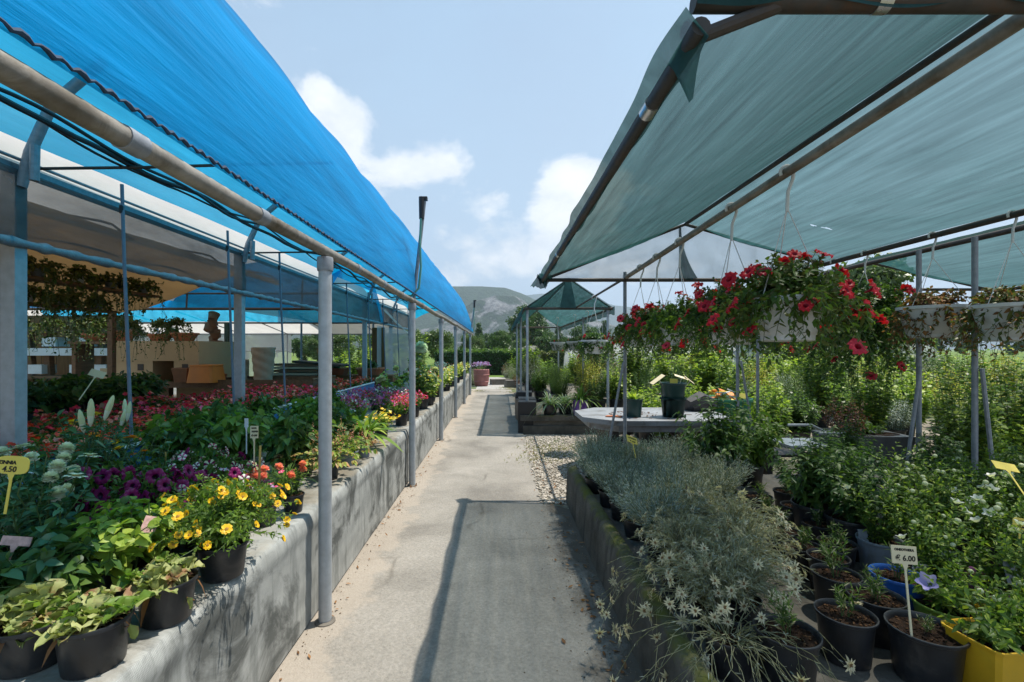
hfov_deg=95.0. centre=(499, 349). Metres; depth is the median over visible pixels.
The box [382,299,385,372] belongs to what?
curtain rod
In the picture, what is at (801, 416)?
potted shrub
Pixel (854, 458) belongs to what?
potted shrub
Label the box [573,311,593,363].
hanging basket
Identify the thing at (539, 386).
potted shrub
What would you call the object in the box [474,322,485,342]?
tree
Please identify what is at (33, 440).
red bedding plant
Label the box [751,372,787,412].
potted shrub
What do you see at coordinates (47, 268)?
hanging plant
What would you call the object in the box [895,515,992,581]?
balloon flower pot
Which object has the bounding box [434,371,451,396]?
mixed flower pot
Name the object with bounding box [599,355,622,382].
potted shrub
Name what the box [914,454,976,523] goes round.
balloon flower pot
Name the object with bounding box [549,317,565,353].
hanging basket
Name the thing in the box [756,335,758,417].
shade post
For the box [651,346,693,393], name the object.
potted shrub
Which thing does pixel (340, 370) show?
terracotta trough
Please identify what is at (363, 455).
potted heuchera
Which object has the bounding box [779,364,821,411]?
potted shrub
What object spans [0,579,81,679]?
plant
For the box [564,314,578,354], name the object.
hanging basket
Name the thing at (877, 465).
stone block
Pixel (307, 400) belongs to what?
leafy plant
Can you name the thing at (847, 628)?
edelweiss pot
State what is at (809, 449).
gravel
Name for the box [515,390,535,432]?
crate row
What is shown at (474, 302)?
irrigation riser
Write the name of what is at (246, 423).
price tag
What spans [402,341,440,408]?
potted hydrangea
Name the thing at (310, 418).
leafy plant
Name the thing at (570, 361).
potted shrub
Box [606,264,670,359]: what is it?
hanging basket
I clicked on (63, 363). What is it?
shed wall
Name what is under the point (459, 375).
mixed flower pot
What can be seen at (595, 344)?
hanging basket
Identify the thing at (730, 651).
potted edelweiss
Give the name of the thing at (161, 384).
begonia plant
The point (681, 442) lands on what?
potted lavender
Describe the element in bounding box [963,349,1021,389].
potted shrub
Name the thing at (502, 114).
sky
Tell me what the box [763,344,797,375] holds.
potted shrub
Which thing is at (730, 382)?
potted shrub
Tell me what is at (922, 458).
potted shrub
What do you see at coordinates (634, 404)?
fern pot
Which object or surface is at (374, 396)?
violet flower pot
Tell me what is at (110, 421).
red bedding plant
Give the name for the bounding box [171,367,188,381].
brown planter
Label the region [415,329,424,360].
tree
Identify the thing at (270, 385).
red bedding plant
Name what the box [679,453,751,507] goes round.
potted lavender
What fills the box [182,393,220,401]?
red bedding plant
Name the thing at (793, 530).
seedling pot
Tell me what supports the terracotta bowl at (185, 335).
on the sales counter
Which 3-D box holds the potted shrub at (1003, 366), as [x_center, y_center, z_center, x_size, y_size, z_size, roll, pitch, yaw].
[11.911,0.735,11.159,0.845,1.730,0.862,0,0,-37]
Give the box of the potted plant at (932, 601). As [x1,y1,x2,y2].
[899,556,1007,619]
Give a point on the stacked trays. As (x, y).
(301, 368)
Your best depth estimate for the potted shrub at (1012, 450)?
3.29 m
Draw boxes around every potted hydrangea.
[375,365,408,404]
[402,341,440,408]
[415,369,433,396]
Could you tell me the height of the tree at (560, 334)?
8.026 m
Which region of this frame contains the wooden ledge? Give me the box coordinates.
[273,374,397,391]
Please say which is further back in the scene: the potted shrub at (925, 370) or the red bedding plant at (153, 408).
the potted shrub at (925, 370)
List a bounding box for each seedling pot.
[720,485,741,515]
[744,481,773,507]
[752,494,776,540]
[766,505,800,557]
[772,473,793,510]
[780,495,793,525]
[783,526,820,580]
[801,501,832,543]
[806,530,851,590]
[810,532,863,600]
[816,520,858,569]
[834,510,856,536]
[845,563,907,648]
[883,609,970,681]
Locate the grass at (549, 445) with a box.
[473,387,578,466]
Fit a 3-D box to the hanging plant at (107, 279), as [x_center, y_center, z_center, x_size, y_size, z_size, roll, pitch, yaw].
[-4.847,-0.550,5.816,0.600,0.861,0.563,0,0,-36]
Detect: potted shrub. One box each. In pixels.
[510,339,541,384]
[515,354,543,391]
[530,367,551,401]
[545,361,567,393]
[545,369,573,402]
[566,350,585,384]
[569,357,599,397]
[573,351,603,397]
[582,386,594,408]
[584,348,618,395]
[587,368,606,407]
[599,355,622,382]
[600,360,633,407]
[616,348,646,370]
[618,341,655,395]
[627,377,658,438]
[628,376,661,445]
[630,360,662,396]
[648,395,676,445]
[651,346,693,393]
[653,352,684,372]
[654,346,686,366]
[664,360,697,395]
[672,383,771,486]
[684,385,691,397]
[685,348,703,392]
[686,375,721,397]
[688,344,735,394]
[690,336,728,381]
[712,382,755,409]
[715,358,755,398]
[728,401,786,487]
[729,353,755,392]
[739,353,777,391]
[741,377,793,458]
[744,379,773,411]
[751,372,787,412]
[759,353,795,383]
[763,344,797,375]
[765,423,864,538]
[770,372,795,394]
[778,387,823,437]
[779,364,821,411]
[779,387,813,433]
[787,359,805,386]
[795,340,846,427]
[808,425,882,479]
[810,446,900,561]
[812,343,852,416]
[814,435,892,492]
[821,372,867,429]
[821,415,875,455]
[844,373,878,425]
[846,359,897,390]
[847,352,899,429]
[854,357,894,376]
[876,338,913,378]
[876,369,937,436]
[881,396,912,434]
[886,366,915,404]
[892,363,938,398]
[898,357,943,392]
[898,436,975,507]
[901,420,969,466]
[915,357,935,372]
[922,362,980,434]
[924,350,970,396]
[926,361,1009,472]
[927,384,980,435]
[932,345,988,402]
[932,364,969,391]
[933,450,1023,522]
[944,401,1023,473]
[951,370,1011,423]
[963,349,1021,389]
[977,443,1023,505]
[978,345,1023,394]
[978,352,1023,458]
[978,366,1010,399]
[986,432,1023,482]
[995,379,1023,424]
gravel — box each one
[522,434,639,503]
[773,440,934,472]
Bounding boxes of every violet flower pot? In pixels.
[338,388,366,401]
[338,390,358,405]
[340,394,368,415]
[340,396,360,409]
[344,395,374,415]
[347,386,372,412]
[361,384,385,409]
[364,391,397,422]
[374,386,396,410]
[376,390,402,417]
[391,384,407,413]
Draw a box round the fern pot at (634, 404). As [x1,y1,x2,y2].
[627,389,647,417]
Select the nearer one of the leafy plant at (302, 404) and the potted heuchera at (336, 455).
the potted heuchera at (336, 455)
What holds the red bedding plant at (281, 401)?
in the tray table at (368, 385)
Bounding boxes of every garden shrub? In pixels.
[471,372,474,384]
[501,363,515,378]
[507,356,518,377]
[536,357,560,378]
[561,366,574,383]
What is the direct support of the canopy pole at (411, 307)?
on the path at (461, 563)
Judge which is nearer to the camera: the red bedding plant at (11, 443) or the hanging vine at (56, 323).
the red bedding plant at (11, 443)
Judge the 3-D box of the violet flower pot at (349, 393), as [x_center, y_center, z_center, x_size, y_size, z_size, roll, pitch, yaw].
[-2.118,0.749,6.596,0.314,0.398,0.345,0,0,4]
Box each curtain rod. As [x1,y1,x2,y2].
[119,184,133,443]
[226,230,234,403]
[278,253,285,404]
[345,284,350,385]
[367,292,371,381]
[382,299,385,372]
[396,305,399,376]
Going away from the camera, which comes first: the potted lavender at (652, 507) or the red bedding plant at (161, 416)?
the potted lavender at (652, 507)
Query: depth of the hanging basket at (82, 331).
9.43 m
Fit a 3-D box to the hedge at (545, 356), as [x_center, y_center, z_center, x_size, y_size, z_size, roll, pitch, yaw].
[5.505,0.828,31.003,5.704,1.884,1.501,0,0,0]
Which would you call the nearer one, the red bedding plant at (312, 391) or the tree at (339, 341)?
the red bedding plant at (312, 391)
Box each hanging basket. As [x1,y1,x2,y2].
[79,327,95,340]
[129,326,146,340]
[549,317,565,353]
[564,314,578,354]
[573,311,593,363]
[575,295,613,362]
[588,310,618,367]
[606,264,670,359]
[620,253,694,356]
[634,237,722,362]
[674,202,797,363]
[705,164,888,369]
[787,259,881,351]
[803,251,934,399]
[882,232,993,358]
[946,211,1023,361]
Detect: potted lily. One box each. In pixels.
[51,395,126,539]
[84,399,142,467]
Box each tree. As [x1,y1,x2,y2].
[291,336,313,359]
[304,338,317,360]
[333,335,355,361]
[333,335,357,359]
[355,335,371,354]
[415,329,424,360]
[423,329,453,359]
[443,340,457,348]
[459,334,485,351]
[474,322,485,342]
[478,333,492,349]
[486,329,511,349]
[499,329,515,343]
[505,304,549,345]
[508,334,522,345]
[510,338,525,350]
[533,334,555,352]
[546,330,556,344]
[555,325,562,338]
[557,336,568,352]
[569,323,598,338]
[600,320,610,336]
[744,273,851,367]
[827,252,915,344]
[934,338,941,350]
[937,338,953,352]
[951,335,969,356]
[999,341,1023,356]
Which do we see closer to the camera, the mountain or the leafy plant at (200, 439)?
the leafy plant at (200, 439)
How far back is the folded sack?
6.43 m
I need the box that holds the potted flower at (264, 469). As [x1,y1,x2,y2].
[246,462,283,502]
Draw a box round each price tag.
[0,456,29,513]
[0,535,32,560]
[79,369,106,399]
[139,515,156,547]
[244,418,247,453]
[250,426,257,478]
[626,434,637,457]
[650,374,664,384]
[670,379,677,382]
[890,545,917,635]
[991,460,1023,494]
[1012,517,1023,551]
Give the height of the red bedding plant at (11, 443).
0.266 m
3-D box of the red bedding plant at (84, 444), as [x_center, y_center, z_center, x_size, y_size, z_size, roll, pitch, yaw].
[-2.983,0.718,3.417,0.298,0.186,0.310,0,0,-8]
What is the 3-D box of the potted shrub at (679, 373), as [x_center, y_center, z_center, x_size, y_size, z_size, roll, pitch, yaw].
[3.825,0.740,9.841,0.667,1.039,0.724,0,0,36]
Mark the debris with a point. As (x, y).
(532, 589)
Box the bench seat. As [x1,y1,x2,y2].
[635,446,797,473]
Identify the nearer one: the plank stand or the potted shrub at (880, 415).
the potted shrub at (880, 415)
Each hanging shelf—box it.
[27,274,160,297]
[27,302,115,312]
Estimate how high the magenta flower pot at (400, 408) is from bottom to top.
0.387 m
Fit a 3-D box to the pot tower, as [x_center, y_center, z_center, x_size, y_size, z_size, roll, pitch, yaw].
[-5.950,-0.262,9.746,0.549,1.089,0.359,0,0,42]
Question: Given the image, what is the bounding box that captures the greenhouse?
[0,77,434,454]
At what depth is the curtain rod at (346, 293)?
8.84 m
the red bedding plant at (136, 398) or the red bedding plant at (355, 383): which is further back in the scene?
the red bedding plant at (355, 383)
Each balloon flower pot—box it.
[839,469,928,574]
[871,441,931,510]
[876,481,979,568]
[878,468,944,540]
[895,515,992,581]
[910,462,999,554]
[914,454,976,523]
[939,445,1017,499]
[948,480,1021,566]
[950,505,1023,597]
[969,488,1023,578]
[974,463,1023,535]
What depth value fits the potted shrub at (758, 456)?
4.37 m
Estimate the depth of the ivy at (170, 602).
1.60 m
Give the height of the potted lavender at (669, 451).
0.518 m
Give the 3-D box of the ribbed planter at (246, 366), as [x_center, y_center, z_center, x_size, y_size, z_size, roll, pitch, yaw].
[-4.718,0.380,8.553,0.309,0.400,0.308,0,0,0]
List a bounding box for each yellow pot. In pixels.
[937,587,1023,681]
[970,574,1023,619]
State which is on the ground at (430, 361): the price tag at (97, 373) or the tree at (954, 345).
the tree at (954, 345)
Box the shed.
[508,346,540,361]
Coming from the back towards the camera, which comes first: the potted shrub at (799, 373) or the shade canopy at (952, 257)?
the potted shrub at (799, 373)
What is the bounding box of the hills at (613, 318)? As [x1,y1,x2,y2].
[526,294,1014,349]
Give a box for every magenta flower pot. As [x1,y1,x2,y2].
[387,393,417,421]
[391,394,416,425]
[406,390,427,416]
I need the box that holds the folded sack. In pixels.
[685,391,716,411]
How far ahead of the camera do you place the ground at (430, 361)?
9.63 m
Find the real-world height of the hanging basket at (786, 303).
1.043 m
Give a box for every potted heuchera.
[270,427,317,477]
[297,426,358,479]
[332,419,357,458]
[332,422,377,465]
[358,429,380,457]
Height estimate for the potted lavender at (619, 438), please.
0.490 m
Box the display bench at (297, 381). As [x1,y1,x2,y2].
[213,375,335,393]
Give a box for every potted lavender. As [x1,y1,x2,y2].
[568,435,623,493]
[570,431,617,458]
[572,427,623,456]
[580,449,629,507]
[589,454,655,521]
[603,431,646,469]
[604,468,666,540]
[610,441,660,489]
[613,473,709,562]
[630,449,686,479]
[632,452,701,507]
[637,436,695,473]
[639,434,690,461]
[641,462,719,505]
[665,444,718,485]
[668,430,704,475]
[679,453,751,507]
[683,437,728,468]
[693,449,758,494]
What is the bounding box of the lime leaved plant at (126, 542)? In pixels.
[58,496,190,596]
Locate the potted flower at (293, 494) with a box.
[276,460,308,513]
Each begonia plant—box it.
[27,376,52,408]
[27,381,61,420]
[33,374,82,415]
[42,373,91,411]
[51,374,94,414]
[75,371,97,409]
[78,375,105,410]
[87,372,141,406]
[116,370,138,378]
[123,371,159,404]
[126,373,171,401]
[132,370,160,388]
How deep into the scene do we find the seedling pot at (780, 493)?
3.73 m
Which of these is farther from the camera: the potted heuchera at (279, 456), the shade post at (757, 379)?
the shade post at (757, 379)
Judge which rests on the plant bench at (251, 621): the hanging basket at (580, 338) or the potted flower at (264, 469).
the potted flower at (264, 469)
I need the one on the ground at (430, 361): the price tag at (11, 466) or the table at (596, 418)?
the table at (596, 418)
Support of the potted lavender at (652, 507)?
on the raised bed at (602, 534)
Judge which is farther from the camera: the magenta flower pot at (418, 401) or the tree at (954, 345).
the tree at (954, 345)
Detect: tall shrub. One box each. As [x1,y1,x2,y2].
[333,351,357,364]
[335,353,358,373]
[347,335,371,367]
[350,352,361,373]
[403,329,428,379]
[734,345,769,381]
[781,342,814,372]
[908,348,939,373]
[936,351,960,371]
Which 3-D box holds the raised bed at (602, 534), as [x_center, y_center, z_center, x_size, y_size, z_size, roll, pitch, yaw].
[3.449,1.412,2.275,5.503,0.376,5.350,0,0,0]
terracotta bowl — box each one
[81,334,106,340]
[116,330,136,340]
[147,334,171,340]
[170,332,199,340]
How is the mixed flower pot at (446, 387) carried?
on the plant bench at (251, 621)
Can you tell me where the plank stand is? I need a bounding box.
[67,341,106,379]
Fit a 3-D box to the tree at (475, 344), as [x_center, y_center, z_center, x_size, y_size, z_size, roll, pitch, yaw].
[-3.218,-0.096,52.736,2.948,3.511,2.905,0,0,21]
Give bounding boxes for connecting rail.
[576,282,619,307]
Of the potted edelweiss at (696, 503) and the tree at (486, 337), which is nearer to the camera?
the potted edelweiss at (696, 503)
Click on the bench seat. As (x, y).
(782, 452)
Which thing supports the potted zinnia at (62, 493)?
on the plant bench at (251, 621)
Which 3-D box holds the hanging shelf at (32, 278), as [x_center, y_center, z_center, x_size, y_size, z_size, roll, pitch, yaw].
[-4.800,-0.973,4.350,0.220,0.515,4.300,0,0,0]
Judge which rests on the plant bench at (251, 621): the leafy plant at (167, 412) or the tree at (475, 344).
the leafy plant at (167, 412)
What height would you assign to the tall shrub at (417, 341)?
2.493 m
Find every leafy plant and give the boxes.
[0,516,104,600]
[0,530,123,602]
[71,495,161,577]
[133,405,207,463]
[134,414,214,462]
[136,408,232,466]
[202,400,253,423]
[202,405,249,417]
[208,394,254,415]
[210,409,270,464]
[236,408,275,456]
[239,392,280,422]
[249,409,317,475]
[266,400,297,429]
[290,396,317,413]
[294,396,335,416]
[297,403,339,456]
[309,394,347,422]
[309,401,359,436]
[310,389,345,409]
[316,390,345,409]
[348,407,373,429]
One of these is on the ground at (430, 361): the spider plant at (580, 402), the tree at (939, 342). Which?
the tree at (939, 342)
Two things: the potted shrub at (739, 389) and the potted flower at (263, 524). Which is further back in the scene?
the potted shrub at (739, 389)
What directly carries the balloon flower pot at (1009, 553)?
on the raised bed at (602, 534)
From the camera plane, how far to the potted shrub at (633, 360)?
14.67 m
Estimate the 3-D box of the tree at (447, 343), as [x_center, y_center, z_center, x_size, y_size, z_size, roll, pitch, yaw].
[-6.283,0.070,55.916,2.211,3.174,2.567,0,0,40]
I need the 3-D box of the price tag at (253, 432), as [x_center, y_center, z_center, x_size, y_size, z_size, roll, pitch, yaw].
[-1.442,0.605,2.762,0.056,0.307,0.007,-3,-5,13]
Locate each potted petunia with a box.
[45,455,155,515]
[62,462,200,522]
[89,472,205,553]
[151,473,251,548]
[166,443,264,475]
[180,458,268,495]
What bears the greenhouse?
on the ground at (430, 361)
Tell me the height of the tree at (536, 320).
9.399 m
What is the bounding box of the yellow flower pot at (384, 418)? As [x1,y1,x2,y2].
[365,407,400,436]
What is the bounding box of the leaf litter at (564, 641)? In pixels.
[280,436,626,679]
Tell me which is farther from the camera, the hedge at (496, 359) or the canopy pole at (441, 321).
the hedge at (496, 359)
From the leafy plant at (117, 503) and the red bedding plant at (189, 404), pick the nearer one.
the leafy plant at (117, 503)
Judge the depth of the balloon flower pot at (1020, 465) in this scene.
2.96 m
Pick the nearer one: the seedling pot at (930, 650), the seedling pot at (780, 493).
the seedling pot at (930, 650)
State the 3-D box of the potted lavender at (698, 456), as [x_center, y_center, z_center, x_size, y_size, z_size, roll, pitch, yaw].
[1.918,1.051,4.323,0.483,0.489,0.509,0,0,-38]
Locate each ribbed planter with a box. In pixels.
[230,359,248,379]
[251,347,275,379]
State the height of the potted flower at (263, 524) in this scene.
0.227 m
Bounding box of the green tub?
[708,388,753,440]
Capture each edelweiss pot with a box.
[752,587,823,681]
[813,580,879,670]
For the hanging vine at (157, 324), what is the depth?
7.72 m
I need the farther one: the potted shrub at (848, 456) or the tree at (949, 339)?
the tree at (949, 339)
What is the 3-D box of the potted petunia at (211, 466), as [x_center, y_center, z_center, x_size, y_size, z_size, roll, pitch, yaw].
[-1.534,0.769,2.505,0.556,0.357,0.533,0,0,-18]
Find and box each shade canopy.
[511,282,614,330]
[530,0,1023,288]
[824,221,1023,291]
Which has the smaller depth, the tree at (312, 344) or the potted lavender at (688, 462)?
the potted lavender at (688, 462)
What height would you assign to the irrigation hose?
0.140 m
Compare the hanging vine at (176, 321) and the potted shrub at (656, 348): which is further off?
the potted shrub at (656, 348)
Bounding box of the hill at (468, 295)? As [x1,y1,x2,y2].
[291,286,534,348]
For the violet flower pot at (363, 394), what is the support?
on the plant bench at (251, 621)
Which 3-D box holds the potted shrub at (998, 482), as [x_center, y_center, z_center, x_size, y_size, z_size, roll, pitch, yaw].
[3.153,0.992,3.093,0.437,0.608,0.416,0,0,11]
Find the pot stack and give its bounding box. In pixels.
[660,382,686,417]
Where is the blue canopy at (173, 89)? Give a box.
[0,0,473,335]
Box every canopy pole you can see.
[315,256,335,626]
[407,303,416,486]
[438,319,443,440]
[453,326,457,417]
[463,331,465,403]
[469,334,470,394]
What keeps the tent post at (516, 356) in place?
on the ground at (430, 361)
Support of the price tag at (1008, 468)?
attached to the balloon flower pot at (1001, 504)
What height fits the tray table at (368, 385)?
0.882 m
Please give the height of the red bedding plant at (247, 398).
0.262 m
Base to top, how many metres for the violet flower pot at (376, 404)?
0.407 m
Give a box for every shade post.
[609,272,626,445]
[736,345,753,432]
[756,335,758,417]
[902,250,922,487]
[971,236,993,472]
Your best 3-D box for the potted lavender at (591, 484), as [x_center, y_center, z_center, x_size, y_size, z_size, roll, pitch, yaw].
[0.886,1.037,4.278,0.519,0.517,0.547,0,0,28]
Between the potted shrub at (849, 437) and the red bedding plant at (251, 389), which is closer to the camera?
the potted shrub at (849, 437)
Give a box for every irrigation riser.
[408,196,427,298]
[466,300,475,333]
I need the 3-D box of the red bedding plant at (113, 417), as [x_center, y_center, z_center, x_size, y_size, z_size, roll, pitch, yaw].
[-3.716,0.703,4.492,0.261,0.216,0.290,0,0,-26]
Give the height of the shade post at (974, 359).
2.500 m
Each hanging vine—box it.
[27,319,46,360]
[29,317,72,348]
[66,318,106,361]
[79,317,106,346]
[113,317,146,361]
[143,317,175,348]
[155,316,198,360]
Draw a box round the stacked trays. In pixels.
[273,360,348,375]
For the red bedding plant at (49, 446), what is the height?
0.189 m
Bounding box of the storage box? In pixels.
[176,367,248,397]
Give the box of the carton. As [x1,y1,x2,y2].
[100,368,106,378]
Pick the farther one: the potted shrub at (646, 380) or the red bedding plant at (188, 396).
the potted shrub at (646, 380)
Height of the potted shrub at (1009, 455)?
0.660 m
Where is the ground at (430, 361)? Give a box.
[159,350,1023,508]
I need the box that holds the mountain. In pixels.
[419,295,621,348]
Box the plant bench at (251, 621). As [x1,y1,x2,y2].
[0,373,471,681]
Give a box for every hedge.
[433,346,529,374]
[540,350,564,369]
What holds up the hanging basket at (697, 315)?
hanging from the shade canopy at (882, 125)
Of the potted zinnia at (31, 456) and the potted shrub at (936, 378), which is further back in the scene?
the potted shrub at (936, 378)
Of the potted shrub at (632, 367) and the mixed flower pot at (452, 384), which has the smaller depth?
the potted shrub at (632, 367)
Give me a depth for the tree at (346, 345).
52.84 m
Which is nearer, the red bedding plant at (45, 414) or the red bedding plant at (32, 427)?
the red bedding plant at (32, 427)
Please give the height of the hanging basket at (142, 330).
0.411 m
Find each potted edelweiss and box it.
[595,546,754,642]
[610,578,854,681]
[620,490,719,565]
[629,480,747,524]
[629,505,752,583]
[642,536,795,636]
[662,504,815,597]
[673,525,807,632]
[683,486,797,548]
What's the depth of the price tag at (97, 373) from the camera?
4.38 m
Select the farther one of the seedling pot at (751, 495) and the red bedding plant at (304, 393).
the red bedding plant at (304, 393)
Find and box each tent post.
[516,324,517,391]
[520,318,521,390]
[526,310,528,400]
[557,327,558,372]
[582,317,584,382]
[606,310,609,407]
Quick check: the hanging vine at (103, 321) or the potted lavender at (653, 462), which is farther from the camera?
the hanging vine at (103, 321)
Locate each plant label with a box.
[857,529,868,541]
[1001,559,1017,585]
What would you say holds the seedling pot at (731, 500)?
on the raised bed at (602, 534)
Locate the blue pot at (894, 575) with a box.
[868,539,925,610]
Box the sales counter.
[116,341,253,397]
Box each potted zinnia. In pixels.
[0,437,84,547]
[0,442,101,538]
[0,459,90,559]
[23,409,138,470]
[111,430,182,470]
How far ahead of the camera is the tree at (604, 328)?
96.61 m
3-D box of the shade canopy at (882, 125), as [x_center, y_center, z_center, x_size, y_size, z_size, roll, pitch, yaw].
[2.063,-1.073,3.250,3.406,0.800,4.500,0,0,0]
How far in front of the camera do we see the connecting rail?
6.84 m
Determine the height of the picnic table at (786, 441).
0.539 m
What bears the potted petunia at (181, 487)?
on the plant bench at (251, 621)
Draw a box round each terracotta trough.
[332,360,350,374]
[355,359,384,374]
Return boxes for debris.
[281,433,630,678]
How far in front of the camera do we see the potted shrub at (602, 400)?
9.42 m
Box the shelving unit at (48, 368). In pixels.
[27,327,120,382]
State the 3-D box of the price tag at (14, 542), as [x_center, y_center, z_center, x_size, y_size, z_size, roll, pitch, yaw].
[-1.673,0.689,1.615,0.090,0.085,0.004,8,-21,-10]
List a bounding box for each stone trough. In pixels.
[490,379,512,384]
[504,380,519,387]
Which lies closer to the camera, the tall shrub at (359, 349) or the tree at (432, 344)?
the tall shrub at (359, 349)
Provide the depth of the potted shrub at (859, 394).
9.65 m
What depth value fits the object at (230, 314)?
4.96 m
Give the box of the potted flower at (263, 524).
[256,480,279,526]
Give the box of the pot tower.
[203,311,223,341]
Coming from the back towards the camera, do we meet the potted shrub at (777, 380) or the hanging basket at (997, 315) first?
the potted shrub at (777, 380)
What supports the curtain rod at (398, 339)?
hanging from the greenhouse
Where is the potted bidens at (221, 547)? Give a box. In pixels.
[146,473,301,582]
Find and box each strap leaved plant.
[332,399,376,447]
[343,410,403,452]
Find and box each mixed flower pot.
[415,374,441,404]
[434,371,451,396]
[443,366,456,390]
[444,365,459,386]
[449,363,463,382]
[457,362,466,378]
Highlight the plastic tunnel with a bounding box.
[563,344,945,370]
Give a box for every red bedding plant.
[6,438,29,450]
[10,443,56,461]
[27,413,84,437]
[27,419,62,445]
[27,426,82,446]
[27,430,50,449]
[27,436,59,450]
[31,409,73,424]
[39,423,79,436]
[40,442,97,457]
[51,435,102,445]
[53,431,114,441]
[54,436,113,450]
[57,405,104,420]
[57,420,112,437]
[67,416,112,429]
[86,419,145,437]
[95,410,118,423]
[96,411,122,426]
[98,400,146,423]
[107,430,141,442]
[114,415,146,426]
[115,418,165,438]
[119,405,148,417]
[120,392,158,411]
[133,407,174,421]
[136,419,147,431]
[138,412,176,420]
[140,391,181,413]
[142,404,174,414]
[148,403,202,417]
[167,401,193,410]
[176,393,199,402]
[176,401,211,411]
[178,397,212,414]
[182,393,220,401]
[198,389,221,400]
[205,397,232,405]
[235,394,260,402]
[241,396,272,407]
[248,386,274,394]
[254,388,280,396]
[260,381,282,390]
[261,389,289,405]
[281,389,303,403]
[286,387,314,399]
[287,384,312,394]
[304,387,317,396]
[333,382,348,390]
[342,379,359,387]
[355,376,373,383]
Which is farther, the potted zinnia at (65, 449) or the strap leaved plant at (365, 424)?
the strap leaved plant at (365, 424)
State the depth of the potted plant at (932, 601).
2.04 m
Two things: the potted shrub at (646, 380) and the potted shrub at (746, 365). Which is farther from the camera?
the potted shrub at (746, 365)
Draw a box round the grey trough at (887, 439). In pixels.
[811,391,915,458]
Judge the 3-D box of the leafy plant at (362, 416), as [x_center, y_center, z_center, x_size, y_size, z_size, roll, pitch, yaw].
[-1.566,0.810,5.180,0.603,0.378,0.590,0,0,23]
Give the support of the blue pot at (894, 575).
on the raised bed at (602, 534)
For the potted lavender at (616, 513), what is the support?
on the raised bed at (602, 534)
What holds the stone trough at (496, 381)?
on the path at (489, 386)
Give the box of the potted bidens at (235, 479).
[168,478,270,534]
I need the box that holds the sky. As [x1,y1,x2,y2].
[225,0,1023,308]
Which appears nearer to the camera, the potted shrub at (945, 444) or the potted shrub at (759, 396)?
the potted shrub at (945, 444)
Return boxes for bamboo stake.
[258,445,261,485]
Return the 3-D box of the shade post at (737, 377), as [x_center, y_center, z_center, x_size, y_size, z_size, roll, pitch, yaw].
[3.318,0.350,6.259,0.290,2.500,0.069,0,0,13]
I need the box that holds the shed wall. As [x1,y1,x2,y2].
[27,315,132,380]
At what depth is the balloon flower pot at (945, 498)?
2.82 m
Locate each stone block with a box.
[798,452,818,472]
[865,459,912,473]
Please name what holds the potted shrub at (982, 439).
on the ground at (430, 361)
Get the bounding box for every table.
[0,382,374,503]
[29,397,186,424]
[575,408,732,444]
[773,424,869,462]
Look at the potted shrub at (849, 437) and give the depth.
4.73 m
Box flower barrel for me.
[471,361,490,385]
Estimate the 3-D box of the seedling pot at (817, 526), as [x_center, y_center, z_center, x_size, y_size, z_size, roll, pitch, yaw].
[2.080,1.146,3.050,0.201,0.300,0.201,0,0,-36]
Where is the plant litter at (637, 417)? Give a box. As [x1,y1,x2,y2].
[609,411,691,418]
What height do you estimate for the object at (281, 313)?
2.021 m
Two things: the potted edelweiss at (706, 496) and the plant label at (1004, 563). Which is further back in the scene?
the potted edelweiss at (706, 496)
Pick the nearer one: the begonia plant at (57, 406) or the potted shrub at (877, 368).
the begonia plant at (57, 406)
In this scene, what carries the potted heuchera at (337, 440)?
on the plant bench at (251, 621)
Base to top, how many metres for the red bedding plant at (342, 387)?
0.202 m
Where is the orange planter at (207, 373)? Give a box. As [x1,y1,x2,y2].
[186,364,225,382]
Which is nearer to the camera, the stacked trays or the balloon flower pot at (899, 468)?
the balloon flower pot at (899, 468)
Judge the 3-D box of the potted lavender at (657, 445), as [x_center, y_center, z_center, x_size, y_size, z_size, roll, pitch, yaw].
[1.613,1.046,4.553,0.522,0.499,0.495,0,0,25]
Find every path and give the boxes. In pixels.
[268,389,645,681]
[476,377,507,388]
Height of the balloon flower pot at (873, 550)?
0.604 m
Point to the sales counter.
(209, 352)
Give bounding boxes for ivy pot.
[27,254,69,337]
[27,283,60,331]
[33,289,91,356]
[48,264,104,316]
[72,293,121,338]
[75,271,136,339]
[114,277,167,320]
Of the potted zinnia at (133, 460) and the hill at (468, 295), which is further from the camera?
the hill at (468, 295)
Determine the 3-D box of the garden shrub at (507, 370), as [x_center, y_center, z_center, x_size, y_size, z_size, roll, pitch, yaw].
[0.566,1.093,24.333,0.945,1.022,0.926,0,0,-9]
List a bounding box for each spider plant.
[524,391,570,422]
[551,383,606,414]
[556,393,574,414]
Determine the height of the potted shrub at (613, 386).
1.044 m
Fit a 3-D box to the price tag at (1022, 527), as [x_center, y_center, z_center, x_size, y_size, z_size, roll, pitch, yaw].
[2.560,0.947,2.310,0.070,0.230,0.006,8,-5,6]
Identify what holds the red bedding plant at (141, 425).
in the tray table at (368, 385)
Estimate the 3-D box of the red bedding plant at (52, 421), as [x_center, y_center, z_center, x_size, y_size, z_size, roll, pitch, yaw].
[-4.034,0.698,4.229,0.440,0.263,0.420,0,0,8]
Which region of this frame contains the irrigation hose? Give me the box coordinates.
[0,87,418,309]
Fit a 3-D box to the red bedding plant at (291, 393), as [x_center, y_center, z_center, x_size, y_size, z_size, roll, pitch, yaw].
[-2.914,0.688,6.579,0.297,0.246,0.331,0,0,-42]
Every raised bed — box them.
[518,384,661,434]
[566,466,1000,681]

